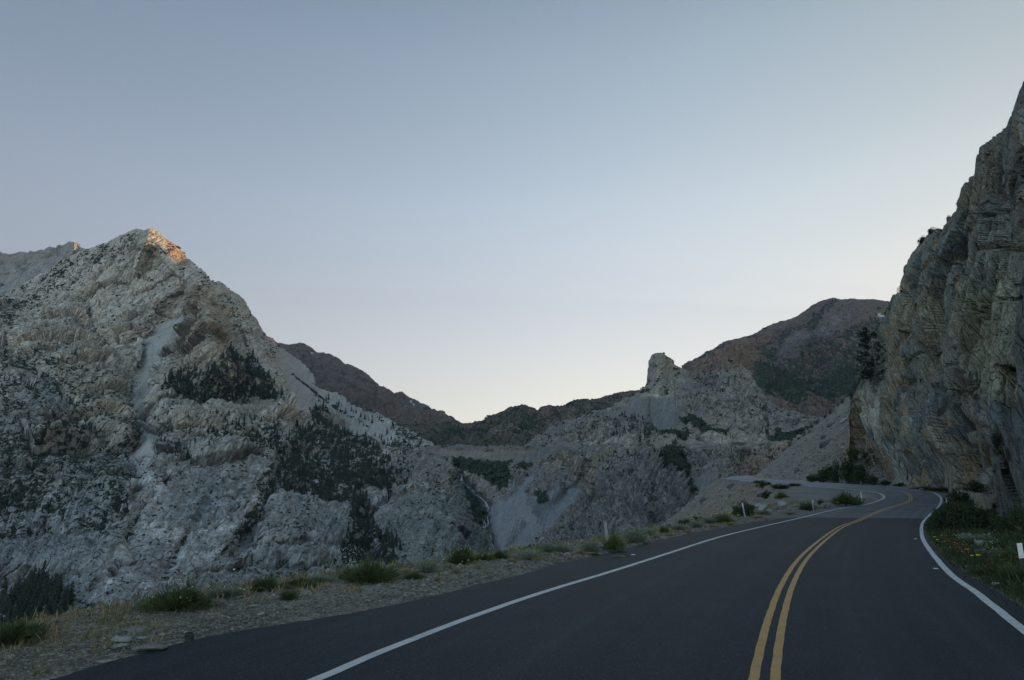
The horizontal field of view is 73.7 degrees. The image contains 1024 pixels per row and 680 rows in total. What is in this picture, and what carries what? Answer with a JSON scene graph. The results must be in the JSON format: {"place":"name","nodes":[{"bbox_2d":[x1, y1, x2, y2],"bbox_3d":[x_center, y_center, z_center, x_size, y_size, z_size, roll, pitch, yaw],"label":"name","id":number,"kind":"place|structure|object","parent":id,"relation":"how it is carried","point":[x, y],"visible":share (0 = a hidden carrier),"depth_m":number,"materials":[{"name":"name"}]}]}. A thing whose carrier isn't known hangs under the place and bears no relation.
{"place":"outdoors","nodes":[
{"label":"outdoors","id":0,"kind":"place"},
{"bbox_2d":[0,241,83,291],"bbox_3d":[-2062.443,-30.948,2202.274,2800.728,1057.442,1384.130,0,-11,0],"label":"hills","id":1,"kind":"structure","parent":0,"point":[18,269],"depth_m":2386.92,"materials":[{"name":"stone"}]},
{"bbox_2d":[0,228,473,621],"bbox_3d":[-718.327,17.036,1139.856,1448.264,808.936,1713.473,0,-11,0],"label":"mountain","id":2,"kind":"structure","parent":0,"point":[145,373],"depth_m":859.80,"materials":[{"name":"stone"}]},
{"bbox_2d":[0,233,882,625],"bbox_3d":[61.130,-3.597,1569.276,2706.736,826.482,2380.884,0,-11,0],"label":"forest","id":3,"kind":"object","parent":2,"relation":"on","point":[48,583],"visible":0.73,"depth_m":922.22,"materials":[{"name":"green plant"}]},
{"bbox_2d":[267,336,458,423],"bbox_3d":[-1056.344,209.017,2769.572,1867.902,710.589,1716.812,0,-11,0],"label":"hills","id":4,"kind":"structure","parent":0,"point":[354,385],"depth_m":2850.88,"materials":[{"name":"grey stone"}]},
{"bbox_2d":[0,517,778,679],"bbox_3d":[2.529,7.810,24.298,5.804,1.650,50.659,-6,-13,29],"label":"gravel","id":5,"kind":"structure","parent":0,"point":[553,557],"depth_m":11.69,"materials":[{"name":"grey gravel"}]},
{"bbox_2d":[0,233,883,610],"bbox_3d":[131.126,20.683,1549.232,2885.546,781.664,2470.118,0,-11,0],"label":"brush","id":6,"kind":"object","parent":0,"point":[494,467],"visible":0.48,"depth_m":970.55,"materials":[{"name":"green plant"}]},
{"bbox_2d":[0,369,1023,679],"bbox_3d":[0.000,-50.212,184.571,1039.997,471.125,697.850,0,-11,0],"label":"ground","id":7,"kind":"structure","parent":0,"point":[806,495],"depth_m":13.16,"materials":[{"name":"grey gravel"}]},
{"bbox_2d":[0,582,7,606],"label":"conifer","id":8,"kind":"object","parent":7,"relation":"on","point":[3,592],"visible":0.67,"depth_m":376.55,"materials":[{"name":"green plant"}]},
{"bbox_2d":[0,574,8,595],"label":"conifer","id":9,"kind":"object","parent":7,"relation":"on","point":[5,581],"visible":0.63,"depth_m":391.73,"materials":[{"name":"green plant"}]},
{"bbox_2d":[9,584,16,603],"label":"conifer","id":10,"kind":"object","parent":7,"relation":"on","point":[13,592],"visible":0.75,"depth_m":380.25,"materials":[{"name":"green plant"}]},
{"bbox_2d":[0,612,55,646],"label":"shrub","id":11,"kind":"object","parent":7,"relation":"on","point":[17,632],"visible":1,"depth_m":8.88,"materials":[{"name":"green plant"}]},
{"bbox_2d":[37,591,43,611],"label":"conifer","id":12,"kind":"object","parent":7,"relation":"on","point":[40,602],"visible":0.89,"depth_m":353.99,"materials":[{"name":"green plant"}]},
{"bbox_2d":[37,559,46,582],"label":"conifer","id":13,"kind":"object","parent":7,"relation":"on","point":[44,566],"visible":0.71,"depth_m":444.71,"materials":[{"name":"green plant"}]},
{"bbox_2d":[41,592,48,615],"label":"conifer","id":14,"kind":"object","parent":7,"relation":"on","point":[45,600],"visible":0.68,"depth_m":351.57,"materials":[{"name":"green plant"}]},
{"bbox_2d":[41,597,53,616],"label":"conifer","id":15,"kind":"object","parent":7,"relation":"on","point":[49,609],"visible":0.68,"depth_m":339.04,"materials":[{"name":"green plant"}]},
{"bbox_2d":[55,598,63,614],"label":"conifer","id":16,"kind":"object","parent":7,"relation":"on","point":[60,610],"visible":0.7,"depth_m":339.88,"materials":[{"name":"green plant"}]},
{"bbox_2d":[64,584,71,604],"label":"conifer","id":17,"kind":"object","parent":7,"relation":"on","point":[67,589],"visible":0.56,"depth_m":359.81,"materials":[{"name":"green plant"}]},
{"bbox_2d":[95,659,113,662],"bbox_3d":[-4.736,3.730,7.931,0.199,0.027,0.149,3,-18,-17],"label":"rock","id":18,"kind":"object","parent":7,"relation":"on","point":[106,660],"visible":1,"depth_m":7.89,"materials":[{"name":"stone"}]},
{"bbox_2d":[110,643,130,648],"bbox_3d":[-4.954,3.863,8.626,0.212,0.061,0.170,-5,-13,25],"label":"rock","id":19,"kind":"object","parent":7,"relation":"on","point":[120,646],"visible":0.99,"depth_m":8.57,"materials":[{"name":"stone"}]},
{"bbox_2d":[111,636,131,641],"bbox_3d":[-5.113,3.932,8.988,0.283,0.067,0.212,-4,-18,17],"label":"rock","id":20,"kind":"object","parent":7,"relation":"on","point":[125,638],"visible":0.96,"depth_m":8.92,"materials":[{"name":"stone"}]},
{"bbox_2d":[127,626,147,632],"bbox_3d":[-5.203,4.030,9.494,0.267,0.094,0.200,3,-18,-17],"label":"rock","id":21,"kind":"object","parent":7,"relation":"on","point":[136,629],"visible":0.99,"depth_m":9.43,"materials":[{"name":"grey stone"}]},
{"bbox_2d":[131,643,167,650],"bbox_3d":[-4.515,3.837,8.544,0.409,0.073,0.300,2,-11,-9],"label":"rock","id":22,"kind":"object","parent":7,"relation":"on","point":[151,646],"visible":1,"depth_m":8.45,"materials":[{"name":"grey stone"}]},
{"bbox_2d":[142,591,172,604],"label":"shrub","id":23,"kind":"object","parent":7,"relation":"on","point":[153,598],"visible":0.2,"depth_m":11.55,"materials":[{"name":"green plant"}]},
{"bbox_2d":[128,574,227,612],"bbox_3d":[-5.360,4.184,11.348,1.450,0.604,1.412,-2,-12,10],"label":"shrub","id":24,"kind":"object","parent":7,"relation":"on","point":[174,601],"visible":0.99,"depth_m":11.11,"materials":[{"name":"green plant"}]},
{"bbox_2d":[184,631,193,639],"bbox_3d":[-4.289,3.939,9.084,0.121,0.113,0.091,1,-17,-6],"label":"rock","id":25,"kind":"object","parent":7,"relation":"on","point":[189,635],"visible":0.98,"depth_m":9.06,"materials":[{"name":"stone"}]},
{"bbox_2d":[203,584,249,598],"bbox_3d":[-5.292,4.577,12.419,0.954,0.235,0.839,-2,-12,12],"label":"shrub","id":26,"kind":"object","parent":7,"relation":"on","point":[228,591],"visible":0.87,"depth_m":12.42,"materials":[{"name":"green plant"}]},
{"bbox_2d":[247,575,279,591],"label":"shrub","id":27,"kind":"object","parent":7,"relation":"on","point":[269,581],"visible":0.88,"depth_m":13.08,"materials":[{"name":"green plant"}]},
{"bbox_2d":[277,587,298,600],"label":"shrub","id":28,"kind":"object","parent":7,"relation":"on","point":[287,595],"visible":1,"depth_m":12.09,"materials":[{"name":"green plant"}]},
{"bbox_2d":[279,582,300,589],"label":"grass tuft","id":29,"kind":"object","parent":7,"relation":"on","point":[289,587],"visible":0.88,"depth_m":13.36,"materials":[{"name":"green plant"}]},
{"bbox_2d":[276,574,317,586],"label":"shrub","id":30,"kind":"object","parent":7,"relation":"on","point":[302,582],"visible":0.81,"depth_m":13.64,"materials":[{"name":"green plant"}]},
{"bbox_2d":[45,528,574,605],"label":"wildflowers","id":31,"kind":"object","parent":7,"relation":"on","point":[246,581],"visible":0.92,"depth_m":11.87,"materials":[{"name":"green plant"}]},
{"bbox_2d":[306,573,338,581],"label":"shrub","id":32,"kind":"object","parent":7,"relation":"on","point":[317,578],"visible":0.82,"depth_m":14.26,"materials":[{"name":"green plant"}]},
{"bbox_2d":[338,562,354,578],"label":"shrub","id":33,"kind":"object","parent":7,"relation":"on","point":[343,572],"visible":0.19,"depth_m":14.91,"materials":[{"name":"green plant"}]},
{"bbox_2d":[335,550,405,584],"bbox_3d":[-2.984,4.753,14.268,1.546,0.740,1.636,-3,-12,13],"label":"shrub","id":34,"kind":"object","parent":7,"relation":"on","point":[374,572],"visible":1,"depth_m":14.21,"materials":[{"name":"green plant"}]},
{"bbox_2d":[0,499,802,677],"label":"grass","id":35,"kind":"structure","parent":7,"relation":"on","point":[248,591],"depth_m":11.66,"materials":[{"name":"green plant"}]},
{"bbox_2d":[400,571,427,579],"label":"shrub","id":36,"kind":"object","parent":7,"relation":"on","point":[414,575],"visible":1,"depth_m":14.78,"materials":[{"name":"green plant"}]},
{"bbox_2d":[414,557,437,572],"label":"shrub","id":37,"kind":"object","parent":7,"relation":"on","point":[429,566],"visible":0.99,"depth_m":15.92,"materials":[{"name":"green plant"}]},
{"bbox_2d":[443,541,478,564],"bbox_3d":[-1.299,5.578,17.834,0.889,0.637,1.176,6,-13,-29],"label":"shrub","id":38,"kind":"object","parent":7,"relation":"on","point":[457,557],"visible":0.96,"depth_m":17.75,"materials":[{"name":"green plant"}]},
{"bbox_2d":[474,549,495,560],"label":"shrub","id":39,"kind":"object","parent":7,"relation":"on","point":[486,557],"visible":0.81,"depth_m":18.65,"materials":[{"name":"green plant"}]},
{"bbox_2d":[487,550,508,558],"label":"shrub","id":40,"kind":"object","parent":7,"relation":"on","point":[499,555],"visible":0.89,"depth_m":19.06,"materials":[{"name":"green plant"}]},
{"bbox_2d":[502,556,520,562],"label":"grass tuft","id":41,"kind":"object","parent":7,"relation":"on","point":[512,560],"visible":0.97,"depth_m":18.22,"materials":[{"name":"green plant"}]},
{"bbox_2d":[514,548,547,559],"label":"shrub","id":42,"kind":"object","parent":7,"relation":"on","point":[527,554],"visible":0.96,"depth_m":18.80,"materials":[{"name":"green plant"}]},
{"bbox_2d":[537,542,556,552],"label":"shrub","id":43,"kind":"object","parent":7,"relation":"on","point":[547,547],"visible":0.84,"depth_m":21.11,"materials":[{"name":"green plant"}]},
{"bbox_2d":[547,542,571,551],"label":"shrub","id":44,"kind":"object","parent":7,"relation":"on","point":[563,547],"visible":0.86,"depth_m":21.26,"materials":[{"name":"green plant"}]},
{"bbox_2d":[577,538,600,551],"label":"shrub","id":45,"kind":"object","parent":7,"relation":"on","point":[594,546],"visible":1,"depth_m":21.34,"materials":[{"name":"green plant"}]},
{"bbox_2d":[603,513,607,540],"bbox_3d":[3.127,6.483,22.500,0.086,1.489,0.058,-6,-8,-1],"label":"road marker","id":46,"kind":"object","parent":7,"relation":"on","point":[605,525],"visible":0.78,"depth_m":22.55,"materials":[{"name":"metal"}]},
{"bbox_2d":[601,527,627,551],"bbox_3d":[3.225,6.385,21.967,0.945,0.886,1.000,1,-11,-4],"label":"shrub","id":47,"kind":"object","parent":7,"relation":"on","point":[613,544],"visible":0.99,"depth_m":21.73,"materials":[{"name":"green plant"}]},
{"bbox_2d":[618,524,649,542],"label":"shrub","id":48,"kind":"object","parent":7,"relation":"on","point":[640,537],"visible":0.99,"depth_m":25.12,"materials":[{"name":"green plant"}]},
{"bbox_2d":[642,526,656,535],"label":"shrub","id":49,"kind":"object","parent":7,"relation":"on","point":[650,532],"visible":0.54,"depth_m":28.67,"materials":[{"name":"green plant"}]},
{"bbox_2d":[659,525,669,532],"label":"shrub","id":50,"kind":"object","parent":7,"relation":"on","point":[662,528],"visible":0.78,"depth_m":31.09,"materials":[{"name":"green plant"}]},
{"bbox_2d":[670,523,691,529],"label":"shrub","id":51,"kind":"object","parent":7,"relation":"on","point":[677,527],"visible":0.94,"depth_m":32.72,"materials":[{"name":"green plant"}]},
{"bbox_2d":[678,518,689,524],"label":"shrub","id":52,"kind":"object","parent":7,"relation":"on","point":[684,521],"visible":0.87,"depth_m":37.54,"materials":[{"name":"green plant"}]},
{"bbox_2d":[689,486,698,492],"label":"shrub","id":53,"kind":"object","parent":7,"relation":"on","point":[691,489],"visible":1,"depth_m":43.60,"materials":[{"name":"green plant"}]},
{"bbox_2d":[688,519,706,527],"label":"shrub","id":54,"kind":"object","parent":7,"relation":"on","point":[695,524],"visible":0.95,"depth_m":34.96,"materials":[{"name":"green plant"}]},
{"bbox_2d":[702,516,716,523],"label":"shrub","id":55,"kind":"object","parent":7,"relation":"on","point":[710,520],"visible":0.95,"depth_m":39.01,"materials":[{"name":"green plant"}]},
{"bbox_2d":[714,511,737,522],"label":"shrub","id":56,"kind":"object","parent":7,"relation":"on","point":[723,518],"visible":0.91,"depth_m":39.48,"materials":[{"name":"green plant"}]},
{"bbox_2d":[716,521,740,525],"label":"grass tuft","id":57,"kind":"object","parent":7,"relation":"on","point":[729,523],"visible":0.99,"depth_m":37.64,"materials":[{"name":"green plant"}]},
{"bbox_2d":[731,499,754,515],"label":"shrub","id":58,"kind":"object","parent":7,"relation":"on","point":[749,509],"visible":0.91,"depth_m":46.88,"materials":[{"name":"green plant"}]},
{"bbox_2d":[758,504,766,509],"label":"rock","id":59,"kind":"object","parent":7,"relation":"on","point":[762,506],"visible":0.71,"depth_m":53.21,"materials":[{"name":"stone"}]},
{"bbox_2d":[755,480,770,488],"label":"shrub","id":60,"kind":"object","parent":7,"relation":"on","point":[762,484],"visible":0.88,"depth_m":135.53,"materials":[{"name":"green plant"}]},
{"bbox_2d":[757,490,770,498],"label":"shrub","id":61,"kind":"object","parent":7,"relation":"on","point":[765,495],"visible":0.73,"depth_m":109.72,"materials":[{"name":"green plant"}]},
{"bbox_2d":[769,483,791,488],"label":"shrub","id":62,"kind":"object","parent":7,"relation":"on","point":[780,486],"visible":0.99,"depth_m":111.28,"materials":[{"name":"green plant"}]},
{"bbox_2d":[777,501,787,506],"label":"rock","id":63,"kind":"object","parent":7,"relation":"on","point":[782,503],"visible":0.84,"depth_m":59.85,"materials":[{"name":"stone"}]},
{"bbox_2d":[773,491,792,498],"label":"shrub","id":64,"kind":"object","parent":7,"relation":"on","point":[779,495],"visible":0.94,"depth_m":80.97,"materials":[{"name":"green plant"}]},
{"bbox_2d":[662,401,930,525],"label":"scree","id":65,"kind":"structure","parent":7,"relation":"on","point":[843,414],"depth_m":214.33,"materials":[{"name":"stone"}]},
{"bbox_2d":[798,502,817,509],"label":"shrub","id":66,"kind":"object","parent":7,"relation":"on","point":[804,506],"visible":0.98,"depth_m":54.86,"materials":[{"name":"green plant"}]},
{"bbox_2d":[806,474,817,481],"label":"shrub","id":67,"kind":"object","parent":7,"relation":"on","point":[810,479],"visible":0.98,"depth_m":160.74,"materials":[{"name":"green plant"}]},
{"bbox_2d":[812,467,830,481],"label":"shrub","id":68,"kind":"object","parent":7,"relation":"on","point":[820,474],"visible":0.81,"depth_m":160.53,"materials":[{"name":"green plant"}]},
{"bbox_2d":[819,439,831,447],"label":"rock","id":69,"kind":"object","parent":7,"relation":"on","point":[823,444],"visible":0.82,"depth_m":214.66,"materials":[{"name":"grey stone"}]},
{"bbox_2d":[825,459,839,482],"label":"shrub","id":70,"kind":"object","parent":7,"relation":"on","point":[832,472],"visible":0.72,"depth_m":153.96,"materials":[{"name":"green plant"}]},
{"bbox_2d":[837,458,856,483],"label":"shrub","id":71,"kind":"object","parent":7,"relation":"on","point":[847,470],"visible":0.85,"depth_m":143.16,"materials":[{"name":"green plant"}]},
{"bbox_2d":[829,490,867,505],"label":"shrub","id":72,"kind":"object","parent":7,"relation":"on","point":[845,500],"visible":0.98,"depth_m":62.14,"materials":[{"name":"green plant"}]},
{"bbox_2d":[846,446,858,460],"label":"shrub","id":73,"kind":"object","parent":7,"relation":"on","point":[852,454],"visible":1,"depth_m":141.88,"materials":[{"name":"green plant"}]},
{"bbox_2d":[850,464,870,484],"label":"shrub","id":74,"kind":"object","parent":7,"relation":"on","point":[860,474],"visible":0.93,"depth_m":137.15,"materials":[{"name":"green plant"}]},
{"bbox_2d":[864,475,877,484],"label":"shrub","id":75,"kind":"object","parent":7,"relation":"on","point":[870,480],"visible":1,"depth_m":131.42,"materials":[{"name":"green plant"}]},
{"bbox_2d":[878,480,891,485],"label":"shrub","id":76,"kind":"object","parent":7,"relation":"on","point":[885,483],"visible":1,"depth_m":125.32,"materials":[{"name":"green plant"}]},
{"bbox_2d":[907,486,931,489],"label":"shrub","id":77,"kind":"object","parent":7,"relation":"on","point":[925,487],"visible":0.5,"depth_m":107.94,"materials":[{"name":"green plant"}]},
{"bbox_2d":[920,486,947,491],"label":"shrub","id":78,"kind":"object","parent":7,"relation":"on","point":[942,488],"visible":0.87,"depth_m":96.82,"materials":[{"name":"green plant"}]},
{"bbox_2d":[928,504,953,530],"bbox_3d":[19.925,8.361,31.534,1.423,1.586,1.320,-1,-11,6],"label":"shrub","id":79,"kind":"object","parent":7,"relation":"on","point":[936,523],"visible":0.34,"depth_m":31.47,"materials":[{"name":"green plant"}]},
{"bbox_2d":[945,530,964,535],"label":"shrub","id":80,"kind":"object","parent":7,"relation":"on","point":[955,531],"visible":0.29,"depth_m":26.63,"materials":[{"name":"green plant"}]},
{"bbox_2d":[943,487,969,501],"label":"shrub","id":81,"kind":"object","parent":7,"relation":"on","point":[956,496],"visible":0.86,"depth_m":65.01,"materials":[{"name":"green plant"}]},
{"bbox_2d":[943,532,970,556],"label":"wildflowers","id":82,"kind":"object","parent":7,"relation":"on","point":[957,544],"visible":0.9,"depth_m":20.84,"materials":[{"name":"red plant"}]},
{"bbox_2d":[937,497,981,529],"bbox_3d":[19.894,7.911,30.176,1.676,1.897,1.444,1,-11,-6],"label":"shrub","id":83,"kind":"object","parent":7,"relation":"on","point":[958,517],"visible":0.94,"depth_m":30.13,"materials":[{"name":"green plant"}]},
{"bbox_2d":[953,532,995,541],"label":"shrub","id":84,"kind":"object","parent":7,"relation":"on","point":[969,536],"visible":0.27,"depth_m":23.65,"materials":[{"name":"green plant"}]},
{"bbox_2d":[963,480,991,493],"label":"shrub","id":85,"kind":"object","parent":7,"relation":"on","point":[974,486],"visible":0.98,"depth_m":59.13,"materials":[{"name":"green plant"}]},
{"bbox_2d":[962,563,999,574],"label":"shrub","id":86,"kind":"object","parent":7,"relation":"on","point":[980,570],"visible":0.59,"depth_m":15.61,"materials":[{"name":"green plant"}]},
{"bbox_2d":[967,503,997,528],"bbox_3d":[20.717,7.960,30.249,1.176,1.534,1.364,10,-15,-40],"label":"shrub","id":87,"kind":"object","parent":7,"relation":"on","point":[981,515],"visible":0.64,"depth_m":30.26,"materials":[{"name":"green plant"}]},
{"bbox_2d":[974,540,990,545],"bbox_3d":[15.086,6.544,21.741,0.629,0.314,0.412,-6,-13,26],"label":"rock","id":88,"kind":"object","parent":7,"relation":"on","point":[978,542],"visible":0.25,"depth_m":21.69,"materials":[{"name":"grey stone"}]},
{"bbox_2d":[974,493,992,509],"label":"rock","id":89,"kind":"object","parent":7,"relation":"on","point":[983,499],"visible":0.62,"depth_m":48.83,"materials":[{"name":"beige stone"}]},
{"bbox_2d":[971,545,1002,554],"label":"shrub","id":90,"kind":"object","parent":7,"relation":"on","point":[989,551],"visible":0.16,"depth_m":19.14,"materials":[{"name":"green plant"}]},
{"bbox_2d":[983,538,1008,549],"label":"shrub","id":91,"kind":"object","parent":7,"relation":"on","point":[996,544],"visible":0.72,"depth_m":20.13,"materials":[{"name":"green plant"}]},
{"bbox_2d":[988,515,1018,533],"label":"shrub","id":92,"kind":"object","parent":7,"relation":"on","point":[1000,525],"visible":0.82,"depth_m":26.93,"materials":[{"name":"green plant"}]},
{"bbox_2d":[987,545,1019,560],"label":"shrub","id":93,"kind":"object","parent":7,"relation":"on","point":[1009,552],"visible":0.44,"depth_m":17.75,"materials":[{"name":"green plant"}]},
{"bbox_2d":[990,562,1023,581],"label":"shrub","id":94,"kind":"object","parent":7,"relation":"on","point":[1003,571],"visible":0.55,"depth_m":14.22,"materials":[{"name":"green plant"}]},
{"bbox_2d":[1004,500,1023,529],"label":"shrub","id":95,"kind":"object","parent":7,"relation":"on","point":[1017,516],"visible":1,"depth_m":25.26,"materials":[{"name":"green plant"}]},
{"bbox_2d":[1017,543,1023,570],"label":"road marker","id":96,"kind":"object","parent":7,"relation":"on","point":[1020,551],"visible":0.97,"depth_m":14.18,"materials":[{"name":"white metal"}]},
{"bbox_2d":[0,0,1023,422],"label":"sky","id":97,"kind":"structure","parent":0,"point":[479,209],"materials":[{"name":"blue"}]},
{"bbox_2d":[394,386,643,445],"bbox_3d":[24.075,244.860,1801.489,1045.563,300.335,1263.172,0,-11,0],"label":"hills","id":98,"kind":"structure","parent":0,"point":[473,437],"depth_m":1676.61,"materials":[{"name":"grey stone"}]},
{"bbox_2d":[50,475,1023,679],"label":"road","id":99,"kind":"structure","parent":0,"point":[866,591],"depth_m":10.05,"materials":[{"name":"grey asphalt"}]},
{"bbox_2d":[390,350,820,556],"bbox_3d":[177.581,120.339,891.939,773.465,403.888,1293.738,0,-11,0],"label":"valley wall","id":100,"kind":"structure","parent":0,"point":[518,515],"depth_m":864.99,"materials":[{"name":"grey stone"}]},
{"bbox_2d":[756,510,770,514],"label":"shrub","id":101,"kind":"object","parent":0,"point":[766,512],"visible":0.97,"depth_m":48.79,"materials":[{"name":"green plant"}]},
{"bbox_2d":[682,297,890,417],"bbox_3d":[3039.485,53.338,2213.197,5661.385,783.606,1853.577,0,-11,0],"label":"hills","id":102,"kind":"structure","parent":0,"point":[840,314],"depth_m":2346.62,"materials":[{"name":"stone"}]},
{"bbox_2d":[838,81,1023,510],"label":"cliff","id":103,"kind":"structure","parent":0,"point":[935,405],"depth_m":99.81,"materials":[{"name":"grey stone"}]},
{"bbox_2d":[852,327,886,385],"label":"pine tree","id":104,"kind":"object","parent":103,"relation":"on","point":[864,336],"visible":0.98,"depth_m":142.83,"materials":[{"name":"green plant"}]},
{"bbox_2d":[991,430,1001,452],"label":"shrub","id":105,"kind":"object","parent":103,"relation":"on","point":[996,439],"visible":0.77,"depth_m":59.27,"materials":[{"name":"green plant"}]},
{"bbox_2d":[923,500,1023,607],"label":"grass","id":106,"kind":"structure","parent":0,"point":[1013,537],"depth_m":19.74,"materials":[{"name":"green plant"}]},
{"bbox_2d":[992,269,1023,520],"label":"cliff","id":107,"kind":"structure","parent":0,"point":[1009,478],"depth_m":28.95,"materials":[{"name":"grey stone"}]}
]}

